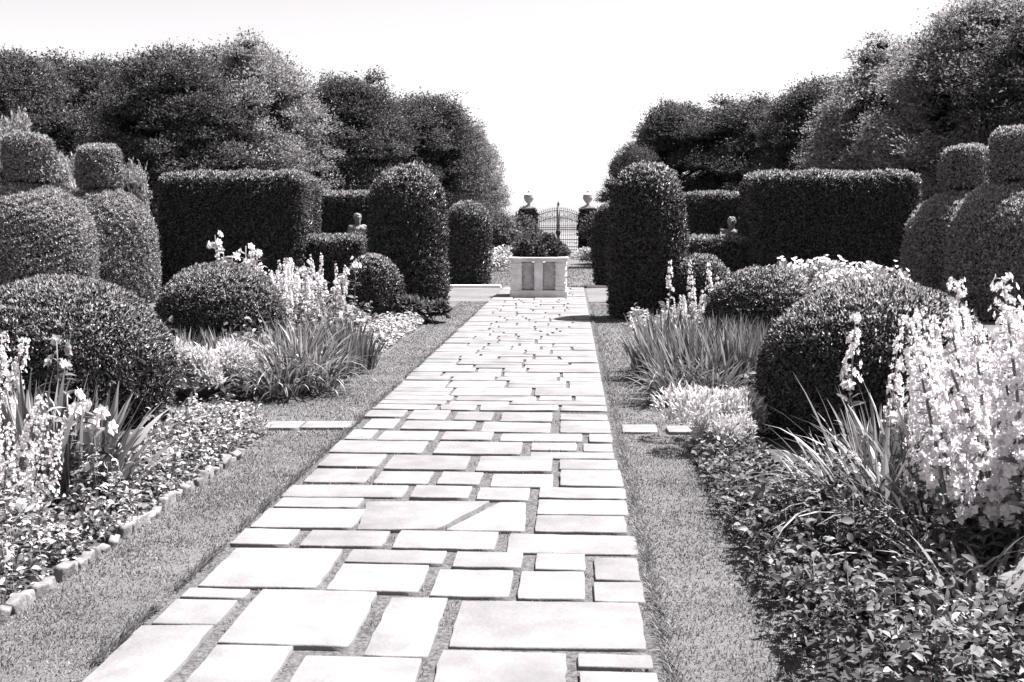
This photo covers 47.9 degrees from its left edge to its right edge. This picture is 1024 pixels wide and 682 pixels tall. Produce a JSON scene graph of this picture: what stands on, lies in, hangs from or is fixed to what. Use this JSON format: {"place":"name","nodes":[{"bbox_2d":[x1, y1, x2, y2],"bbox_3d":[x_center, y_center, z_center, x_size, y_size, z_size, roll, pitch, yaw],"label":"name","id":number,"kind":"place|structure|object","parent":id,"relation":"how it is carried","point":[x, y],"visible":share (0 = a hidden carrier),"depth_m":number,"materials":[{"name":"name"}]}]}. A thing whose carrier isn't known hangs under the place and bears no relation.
{"place":"outdoors","nodes":[
{"label":"outdoors","id":0,"kind":"place"},
{"bbox_2d":[79,287,669,681],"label":"path","id":1,"kind":"structure","parent":0,"point":[528,369],"depth_m":5.59,"materials":[{"name":"stone"}]},
{"bbox_2d":[509,256,568,297],"bbox_3d":[0.611,-1.442,25.795,1.300,0.891,1.300,0,6,3],"label":"stone planter","id":2,"kind":"object","parent":1,"relation":"on","point":[541,277],"visible":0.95,"depth_m":25.21,"materials":[{"name":"stone"}]},
{"bbox_2d":[510,227,570,258],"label":"planter shrub","id":3,"kind":"object","parent":2,"relation":"in","point":[539,244],"visible":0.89,"depth_m":25.52,"materials":[{"name":"black plant"}]},
{"bbox_2d":[295,285,608,301],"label":"cross path","id":4,"kind":"structure","parent":0,"point":[595,293],"depth_m":27.36,"materials":[{"name":"stone"}]},
{"bbox_2d":[0,251,1022,681],"bbox_3d":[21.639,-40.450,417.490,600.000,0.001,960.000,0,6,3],"label":"ground","id":5,"kind":"structure","parent":0,"point":[228,523],"depth_m":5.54,"materials":[{"name":"plant"}]},
{"bbox_2d":[0,104,31,183],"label":"pale shrub","id":6,"kind":"object","parent":5,"relation":"on","point":[19,124],"visible":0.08,"depth_m":27.15,"materials":[{"name":"grey plant"}]},
{"bbox_2d":[0,129,101,285],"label":"bell topiary","id":7,"kind":"object","parent":5,"relation":"on","point":[46,227],"visible":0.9,"depth_m":20.40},
{"bbox_2d":[0,44,101,186],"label":"garden tree","id":8,"kind":"object","parent":5,"relation":"on","point":[23,81],"visible":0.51,"depth_m":43.38,"materials":[{"name":"grey plant"}]},
{"bbox_2d":[51,149,79,192],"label":"pale shrub","id":9,"kind":"object","parent":5,"relation":"on","point":[65,180],"visible":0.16,"depth_m":25.92,"materials":[{"name":"grey plant"}]},
{"bbox_2d":[1,46,154,185],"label":"garden tree","id":10,"kind":"object","parent":5,"relation":"on","point":[88,74],"visible":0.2,"depth_m":45.78,"materials":[{"name":"grey plant"}]},
{"bbox_2d":[0,273,181,429],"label":"dome topiary","id":11,"kind":"object","parent":5,"relation":"on","point":[114,334],"visible":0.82,"depth_m":8.64,"materials":[{"name":"plant"}]},
{"bbox_2d":[69,142,161,302],"bbox_3d":[-8.397,-2.397,23.549,2.350,3.328,2.413,0,6,3],"label":"bell topiary","id":12,"kind":"object","parent":5,"relation":"on","point":[129,251],"visible":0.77,"depth_m":23.04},
{"bbox_2d":[0,448,244,624],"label":"kerb","id":13,"kind":"structure","parent":5,"relation":"on","point":[14,603],"depth_m":5.66,"materials":[{"name":"stone"}]},
{"bbox_2d":[0,427,267,604],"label":"soil bed","id":14,"kind":"object","parent":5,"relation":"on","point":[96,541],"visible":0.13,"depth_m":6.01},
{"bbox_2d":[0,331,29,417],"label":"white phlox","id":15,"kind":"object","parent":14,"relation":"on","point":[6,371],"visible":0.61,"depth_m":7.21,"materials":[{"name":"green plant"}]},
{"bbox_2d":[0,393,47,530],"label":"white phlox","id":16,"kind":"object","parent":14,"relation":"on","point":[25,453],"visible":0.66,"depth_m":5.81,"materials":[{"name":"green plant"}]},
{"bbox_2d":[0,413,63,557],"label":"white phlox","id":17,"kind":"object","parent":14,"relation":"on","point":[34,491],"visible":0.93,"depth_m":5.57,"materials":[{"name":"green plant"}]},
{"bbox_2d":[0,366,105,504],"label":"iris clump","id":18,"kind":"object","parent":14,"relation":"on","point":[21,416],"visible":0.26,"depth_m":6.39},
{"bbox_2d":[41,334,77,424],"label":"white lily","id":19,"kind":"object","parent":14,"relation":"on","point":[56,340],"visible":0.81,"depth_m":7.00,"materials":[{"name":"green plant"}]},
{"bbox_2d":[0,377,159,507],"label":"iris clump","id":20,"kind":"object","parent":14,"relation":"on","point":[82,444],"visible":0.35,"depth_m":6.28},
{"bbox_2d":[47,387,118,511],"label":"white lily","id":21,"kind":"object","parent":14,"relation":"on","point":[101,411],"visible":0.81,"depth_m":6.22,"materials":[{"name":"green plant"}]},
{"bbox_2d":[1,382,190,503],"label":"iris clump","id":22,"kind":"object","parent":14,"relation":"on","point":[105,439],"visible":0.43,"depth_m":6.51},
{"bbox_2d":[0,389,272,604],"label":"bedding plants","id":23,"kind":"object","parent":14,"relation":"on","point":[217,424],"visible":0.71,"depth_m":6.16,"materials":[{"name":"grey plant"}]},
{"bbox_2d":[121,157,161,274],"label":"pale shrub","id":24,"kind":"object","parent":5,"relation":"on","point":[137,185],"visible":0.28,"depth_m":26.20,"materials":[{"name":"grey plant"}]},
{"bbox_2d":[72,36,260,232],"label":"garden tree","id":25,"kind":"object","parent":5,"relation":"on","point":[163,98],"visible":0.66,"depth_m":41.64,"materials":[{"name":"grey plant"}]},
{"bbox_2d":[154,168,323,292],"bbox_3d":[-6.543,-2.646,27.854,3.798,3.036,2.519,0,6,3],"label":"clipped hedge","id":26,"kind":"object","parent":5,"relation":"on","point":[274,216],"visible":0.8,"depth_m":26.77,"materials":[{"name":"plant"}]},
{"bbox_2d":[151,25,351,200],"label":"garden tree","id":27,"kind":"object","parent":5,"relation":"on","point":[269,93],"visible":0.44,"depth_m":44.43,"materials":[{"name":"grey plant"}]},
{"bbox_2d":[261,421,304,430],"bbox_3d":[-1.815,0.687,9.153,0.292,0.054,0.313,0,6,3],"label":"stepping stone","id":28,"kind":"object","parent":5,"relation":"on","point":[285,425],"visible":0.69,"depth_m":9.09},
{"bbox_2d":[174,308,436,403],"bbox_3d":[-3.438,-0.070,16.223,3.870,0.102,11.700,0,6,3],"label":"soil bed","id":29,"kind":"object","parent":5,"relation":"on","point":[205,396],"visible":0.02,"depth_m":10.61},
{"bbox_2d":[173,336,234,396],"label":"silver plant","id":30,"kind":"object","parent":29,"relation":"on","point":[208,369],"visible":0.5,"depth_m":10.33,"materials":[{"name":"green plant"}]},
{"bbox_2d":[174,340,253,391],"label":"silver plant","id":31,"kind":"object","parent":29,"relation":"on","point":[222,352],"visible":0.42,"depth_m":10.59,"materials":[{"name":"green plant"}]},
{"bbox_2d":[153,261,289,346],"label":"dome topiary","id":32,"kind":"object","parent":29,"relation":"on","point":[214,296],"visible":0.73,"depth_m":13.58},
{"bbox_2d":[192,326,251,351],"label":"iris clump","id":33,"kind":"object","parent":29,"relation":"on","point":[213,343],"visible":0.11,"depth_m":11.85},
{"bbox_2d":[212,336,283,381],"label":"silver plant","id":34,"kind":"object","parent":29,"relation":"on","point":[232,343],"visible":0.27,"depth_m":11.04,"materials":[{"name":"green plant"}]},
{"bbox_2d":[165,289,389,400],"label":"bedding plants","id":35,"kind":"object","parent":29,"relation":"on","point":[360,316],"visible":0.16,"depth_m":13.81,"materials":[{"name":"grey plant"}]},
{"bbox_2d":[225,342,337,402],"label":"daylily clump","id":36,"kind":"object","parent":29,"relation":"on","point":[275,382],"visible":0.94,"depth_m":10.52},
{"bbox_2d":[239,304,364,392],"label":"daylily clump","id":37,"kind":"object","parent":29,"relation":"on","point":[304,356],"visible":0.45,"depth_m":10.95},
{"bbox_2d":[273,342,380,397],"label":"daylily clump","id":38,"kind":"object","parent":29,"relation":"on","point":[336,371],"visible":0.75,"depth_m":10.84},
{"bbox_2d":[309,326,365,379],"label":"iris clump","id":39,"kind":"object","parent":29,"relation":"on","point":[353,353],"visible":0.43,"depth_m":11.73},
{"bbox_2d":[323,313,377,350],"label":"iris clump","id":40,"kind":"object","parent":29,"relation":"on","point":[352,328],"visible":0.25,"depth_m":13.17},
{"bbox_2d":[327,326,388,369],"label":"iris clump","id":41,"kind":"object","parent":29,"relation":"on","point":[370,358],"visible":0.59,"depth_m":12.46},
{"bbox_2d":[339,252,407,322],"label":"dome topiary","id":42,"kind":"object","parent":29,"relation":"on","point":[380,279],"visible":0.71,"depth_m":18.36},
{"bbox_2d":[336,307,432,349],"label":"bedding plants","id":43,"kind":"object","parent":29,"relation":"on","point":[391,324],"visible":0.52,"depth_m":16.62,"materials":[{"name":"white plant"}]},
{"bbox_2d":[364,161,451,300],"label":"column topiary","id":44,"kind":"object","parent":29,"relation":"on","point":[407,231],"depth_m":19.89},
{"bbox_2d":[388,293,450,318],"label":"bush","id":45,"kind":"object","parent":29,"relation":"on","point":[417,304],"visible":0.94,"depth_m":18.45,"materials":[{"name":"grey plant"}]},
{"bbox_2d":[300,421,355,429],"bbox_3d":[-1.455,0.686,9.172,0.401,0.052,0.321,0,6,3],"label":"stepping stone","id":46,"kind":"object","parent":5,"relation":"on","point":[324,425],"visible":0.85,"depth_m":9.10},
{"bbox_2d":[302,231,367,292],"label":"clipped hedge","id":47,"kind":"object","parent":5,"relation":"on","point":[339,250],"visible":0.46,"depth_m":27.01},
{"bbox_2d":[317,188,370,234],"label":"clipped hedge","id":48,"kind":"object","parent":5,"relation":"on","point":[341,208],"visible":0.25,"depth_m":32.12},
{"bbox_2d":[303,64,427,190],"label":"garden tree","id":49,"kind":"object","parent":5,"relation":"on","point":[369,113],"visible":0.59,"depth_m":48.18,"materials":[{"name":"grey plant"}]},
{"bbox_2d":[352,86,503,217],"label":"garden tree","id":50,"kind":"object","parent":5,"relation":"on","point":[445,129],"visible":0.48,"depth_m":51.35,"materials":[{"name":"grey plant"}]},
{"bbox_2d":[447,199,493,284],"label":"column topiary","id":51,"kind":"object","parent":5,"relation":"on","point":[470,223],"depth_m":30.52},
{"bbox_2d":[444,117,516,245],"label":"garden tree","id":52,"kind":"object","parent":5,"relation":"on","point":[492,163],"visible":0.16,"depth_m":55.99,"materials":[{"name":"grey plant"}]},
{"bbox_2d":[491,212,518,249],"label":"shrub","id":53,"kind":"object","parent":5,"relation":"on","point":[502,233],"visible":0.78,"depth_m":51.63,"materials":[{"name":"grey plant"}]},
{"bbox_2d":[538,201,578,249],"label":"iron gate","id":54,"kind":"structure","parent":5,"relation":"on","point":[558,225],"depth_m":67.65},
{"bbox_2d":[575,207,595,248],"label":"ivy","id":55,"kind":"object","parent":5,"relation":"on","point":[582,242],"visible":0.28,"depth_m":67.27,"materials":[{"name":"black plant"}]},
{"bbox_2d":[589,201,609,284],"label":"column topiary","id":56,"kind":"object","parent":5,"relation":"on","point":[599,226],"depth_m":29.56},
{"bbox_2d":[592,141,664,213],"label":"garden tree","id":57,"kind":"object","parent":5,"relation":"on","point":[631,153],"visible":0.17,"depth_m":42.96,"materials":[{"name":"grey plant"}]},
{"bbox_2d":[621,424,657,433],"bbox_3d":[0.998,0.704,9.019,0.282,0.048,0.342,0,6,3],"label":"stepping stone","id":58,"kind":"object","parent":5,"relation":"on","point":[640,428],"visible":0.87,"depth_m":8.99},
{"bbox_2d":[625,317,699,407],"bbox_3d":[3.700,-0.007,15.608,4.010,0.101,11.400,0,6,3],"label":"soil bed","id":59,"kind":"object","parent":5,"relation":"on","point":[635,324],"visible":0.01,"depth_m":18.94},
{"bbox_2d":[602,160,691,318],"bbox_3d":[2.325,-1.738,19.730,1.574,2.754,1.523,0,6,3],"label":"column topiary","id":60,"kind":"object","parent":59,"relation":"on","point":[646,241],"depth_m":19.22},
{"bbox_2d":[627,303,676,332],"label":"bedding plants","id":61,"kind":"object","parent":59,"relation":"on","point":[641,312],"visible":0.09,"depth_m":17.93,"materials":[{"name":"white plant"}]},
{"bbox_2d":[609,318,695,375],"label":"iris clump","id":62,"kind":"object","parent":59,"relation":"on","point":[632,352],"visible":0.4,"depth_m":11.93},
{"bbox_2d":[626,308,695,351],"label":"iris clump","id":63,"kind":"object","parent":59,"relation":"on","point":[652,323],"visible":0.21,"depth_m":12.61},
{"bbox_2d":[629,322,696,379],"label":"iris clump","id":64,"kind":"object","parent":59,"relation":"on","point":[646,352],"visible":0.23,"depth_m":11.62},
{"bbox_2d":[618,347,740,405],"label":"daylily clump","id":65,"kind":"object","parent":59,"relation":"on","point":[663,382],"visible":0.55,"depth_m":10.25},
{"bbox_2d":[638,319,727,383],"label":"iris clump","id":66,"kind":"object","parent":59,"relation":"on","point":[660,362],"visible":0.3,"depth_m":10.87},
{"bbox_2d":[658,318,736,359],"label":"iris clump","id":67,"kind":"object","parent":59,"relation":"on","point":[674,337],"visible":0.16,"depth_m":11.01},
{"bbox_2d":[668,252,727,313],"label":"dome topiary","id":68,"kind":"object","parent":59,"relation":"on","point":[699,267],"visible":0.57,"depth_m":19.02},
{"bbox_2d":[654,332,750,388],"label":"iris clump","id":69,"kind":"object","parent":59,"relation":"on","point":[688,358],"visible":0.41,"depth_m":10.39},
{"bbox_2d":[653,353,753,395],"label":"daylily clump","id":70,"kind":"object","parent":59,"relation":"on","point":[723,383],"visible":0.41,"depth_m":10.19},
{"bbox_2d":[658,295,756,393],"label":"bedding plants","id":71,"kind":"object","parent":59,"relation":"on","point":[662,303],"visible":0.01,"depth_m":16.69,"materials":[{"name":"white plant"}]},
{"bbox_2d":[687,321,764,387],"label":"iris clump","id":72,"kind":"object","parent":59,"relation":"on","point":[728,350],"visible":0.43,"depth_m":10.50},
{"bbox_2d":[712,318,771,391],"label":"iris clump","id":73,"kind":"object","parent":59,"relation":"on","point":[742,366],"visible":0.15,"depth_m":10.56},
{"bbox_2d":[700,264,814,337],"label":"dome topiary","id":74,"kind":"object","parent":59,"relation":"on","point":[766,293],"visible":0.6,"depth_m":13.09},
{"bbox_2d":[769,254,847,291],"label":"pale shrub","id":75,"kind":"object","parent":59,"relation":"on","point":[807,272],"visible":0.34,"depth_m":17.91,"materials":[{"name":"white plant"}]},
{"bbox_2d":[809,266,871,292],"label":"pale shrub","id":76,"kind":"object","parent":59,"relation":"on","point":[832,278],"visible":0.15,"depth_m":16.95,"materials":[{"name":"white plant"}]},
{"bbox_2d":[831,260,911,281],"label":"pale shrub","id":77,"kind":"object","parent":59,"relation":"on","point":[876,272],"visible":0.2,"depth_m":17.47,"materials":[{"name":"white plant"}]},
{"bbox_2d":[625,93,737,190],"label":"garden tree","id":78,"kind":"object","parent":5,"relation":"on","point":[663,126],"visible":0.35,"depth_m":45.94,"materials":[{"name":"grey plant"}]},
{"bbox_2d":[683,189,740,235],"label":"clipped hedge","id":79,"kind":"object","parent":5,"relation":"on","point":[710,212],"visible":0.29,"depth_m":31.59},
{"bbox_2d":[687,232,751,271],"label":"clipped hedge","id":80,"kind":"object","parent":5,"relation":"on","point":[730,252],"visible":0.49,"depth_m":26.53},
{"bbox_2d":[659,89,809,192],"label":"garden tree","id":81,"kind":"object","parent":5,"relation":"on","point":[729,125],"visible":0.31,"depth_m":43.91,"materials":[{"name":"grey plant"}]},
{"bbox_2d":[733,67,876,190],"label":"garden tree","id":82,"kind":"object","parent":5,"relation":"on","point":[779,138],"visible":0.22,"depth_m":40.17,"materials":[{"name":"grey plant"}]},
{"bbox_2d":[734,167,922,280],"bbox_3d":[7.413,-2.572,27.137,4.119,3.022,2.546,0,6,3],"label":"clipped hedge","id":83,"kind":"object","parent":5,"relation":"on","point":[849,215],"visible":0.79,"depth_m":26.05,"materials":[{"name":"plant"}]},
{"bbox_2d":[689,432,1019,681],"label":"soil bed","id":84,"kind":"object","parent":5,"relation":"on","point":[798,450],"visible":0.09,"depth_m":4.86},
{"bbox_2d":[650,380,771,433],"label":"silver plant","id":85,"kind":"object","parent":84,"relation":"on","point":[703,399],"visible":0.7,"depth_m":8.24,"materials":[{"name":"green plant"}]},
{"bbox_2d":[662,401,759,446],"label":"silver plant","id":86,"kind":"object","parent":84,"relation":"on","point":[726,424],"visible":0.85,"depth_m":8.02,"materials":[{"name":"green plant"}]},
{"bbox_2d":[712,384,784,433],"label":"silver plant","id":87,"kind":"object","parent":84,"relation":"on","point":[757,421],"visible":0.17,"depth_m":8.40,"materials":[{"name":"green plant"}]},
{"bbox_2d":[749,428,903,514],"bbox_3d":[1.779,0.755,6.094,1.086,0.504,1.071,2,6,18],"label":"daylily clump","id":88,"kind":"object","parent":84,"relation":"on","point":[799,471],"visible":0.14,"depth_m":6.21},
{"bbox_2d":[832,312,865,462],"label":"white spire","id":89,"kind":"structure","parent":84,"relation":"on","point":[850,383],"depth_m":6.26,"materials":[{"name":"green plant"}]},
{"bbox_2d":[691,422,1023,681],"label":"bedding plants","id":90,"kind":"object","parent":84,"relation":"on","point":[929,655],"visible":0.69,"depth_m":4.42,"materials":[{"name":"grey plant"}]},
{"bbox_2d":[703,374,1012,550],"bbox_3d":[1.809,0.623,5.707,1.589,0.917,1.654,0,6,0],"label":"daylily clump","id":91,"kind":"object","parent":84,"relation":"on","point":[884,479],"visible":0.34,"depth_m":5.74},
{"bbox_2d":[823,392,915,492],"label":"daylily clump","id":92,"kind":"object","parent":84,"relation":"on","point":[859,436],"visible":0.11,"depth_m":6.24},
{"bbox_2d":[753,276,999,451],"bbox_3d":[2.697,0.148,8.541,1.826,1.255,1.811,0,6,3],"label":"dome topiary","id":93,"kind":"object","parent":84,"relation":"on","point":[805,343],"visible":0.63,"depth_m":8.03,"materials":[{"name":"plant"}]},
{"bbox_2d":[877,336,903,465],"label":"white spire","id":94,"kind":"structure","parent":84,"relation":"on","point":[897,388],"depth_m":6.01,"materials":[{"name":"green plant"}]},
{"bbox_2d":[762,379,1023,567],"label":"daylily clump","id":95,"kind":"object","parent":84,"relation":"on","point":[912,508],"visible":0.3,"depth_m":5.43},
{"bbox_2d":[901,438,916,539],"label":"white spire","id":96,"kind":"structure","parent":84,"relation":"on","point":[907,476],"depth_m":5.30,"materials":[{"name":"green plant"}]},
{"bbox_2d":[886,404,951,522],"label":"white lily","id":97,"kind":"object","parent":84,"relation":"on","point":[894,416],"visible":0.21,"depth_m":5.55,"materials":[{"name":"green plant"}]},
{"bbox_2d":[833,500,1023,608],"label":"broad leaf plant","id":98,"kind":"object","parent":84,"relation":"on","point":[951,557],"visible":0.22,"depth_m":4.65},
{"bbox_2d":[875,534,1023,637],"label":"broad leaf plant","id":99,"kind":"object","parent":84,"relation":"on","point":[1000,571],"visible":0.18,"depth_m":4.51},
{"bbox_2d":[913,307,988,536],"bbox_3d":[2.355,0.445,5.328,0.993,1.170,1.090,-3,7,-30],"label":"white phlox","id":100,"kind":"object","parent":84,"relation":"on","point":[924,322],"visible":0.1,"depth_m":5.62,"materials":[{"name":"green plant"}]},
{"bbox_2d":[898,272,1023,586],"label":"white phlox","id":101,"kind":"object","parent":84,"relation":"on","point":[1014,431],"visible":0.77,"depth_m":4.64,"materials":[{"name":"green plant"}]},
{"bbox_2d":[906,589,1023,681],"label":"broad leaf plant","id":102,"kind":"object","parent":84,"relation":"on","point":[964,615],"visible":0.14,"depth_m":4.02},
{"bbox_2d":[908,305,1023,576],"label":"white phlox","id":103,"kind":"object","parent":84,"relation":"on","point":[936,451],"visible":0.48,"depth_m":4.69,"materials":[{"name":"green plant"}]},
{"bbox_2d":[913,315,1023,561],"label":"white phlox","id":104,"kind":"object","parent":84,"relation":"on","point":[993,504],"visible":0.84,"depth_m":4.77,"materials":[{"name":"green plant"}]},
{"bbox_2d":[946,276,1023,484],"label":"white phlox","id":105,"kind":"object","parent":84,"relation":"on","point":[962,311],"visible":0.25,"depth_m":6.14,"materials":[{"name":"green plant"}]},
{"bbox_2d":[959,321,1023,562],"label":"white phlox","id":106,"kind":"object","parent":84,"relation":"on","point":[978,355],"visible":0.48,"depth_m":4.85,"materials":[{"name":"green plant"}]},
{"bbox_2d":[789,26,976,175],"bbox_3d":[12.465,-6.019,36.923,7.356,7.804,7.291,0,6,3],"label":"garden tree","id":107,"kind":"object","parent":5,"relation":"on","point":[850,100],"visible":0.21,"depth_m":36.10,"materials":[{"name":"grey plant"}]},
{"bbox_2d":[839,0,1023,200],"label":"garden tree","id":108,"kind":"object","parent":5,"relation":"on","point":[953,35],"visible":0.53,"depth_m":31.89,"materials":[{"name":"grey plant"}]},
{"bbox_2d":[898,142,989,290],"bbox_3d":[8.859,-2.278,22.663,2.404,3.260,2.411,0,6,3],"label":"bell topiary","id":109,"kind":"object","parent":5,"relation":"on","point":[962,171],"visible":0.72,"depth_m":22.22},
{"bbox_2d":[921,6,1023,180],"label":"garden tree","id":110,"kind":"object","parent":5,"relation":"on","point":[1005,79],"visible":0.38,"depth_m":29.51,"materials":[{"name":"grey plant"}]},
{"bbox_2d":[942,124,1023,322],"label":"bell topiary","id":111,"kind":"object","parent":5,"relation":"on","point":[984,241],"visible":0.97,"depth_m":19.17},
{"bbox_2d":[0,0,1022,216],"label":"sky","id":112,"kind":"structure","parent":0,"point":[558,84],"materials":[{"name":"white"}]},
{"bbox_2d":[538,213,577,232],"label":"hills","id":113,"kind":"structure","parent":0,"point":[546,222],"depth_m":258.84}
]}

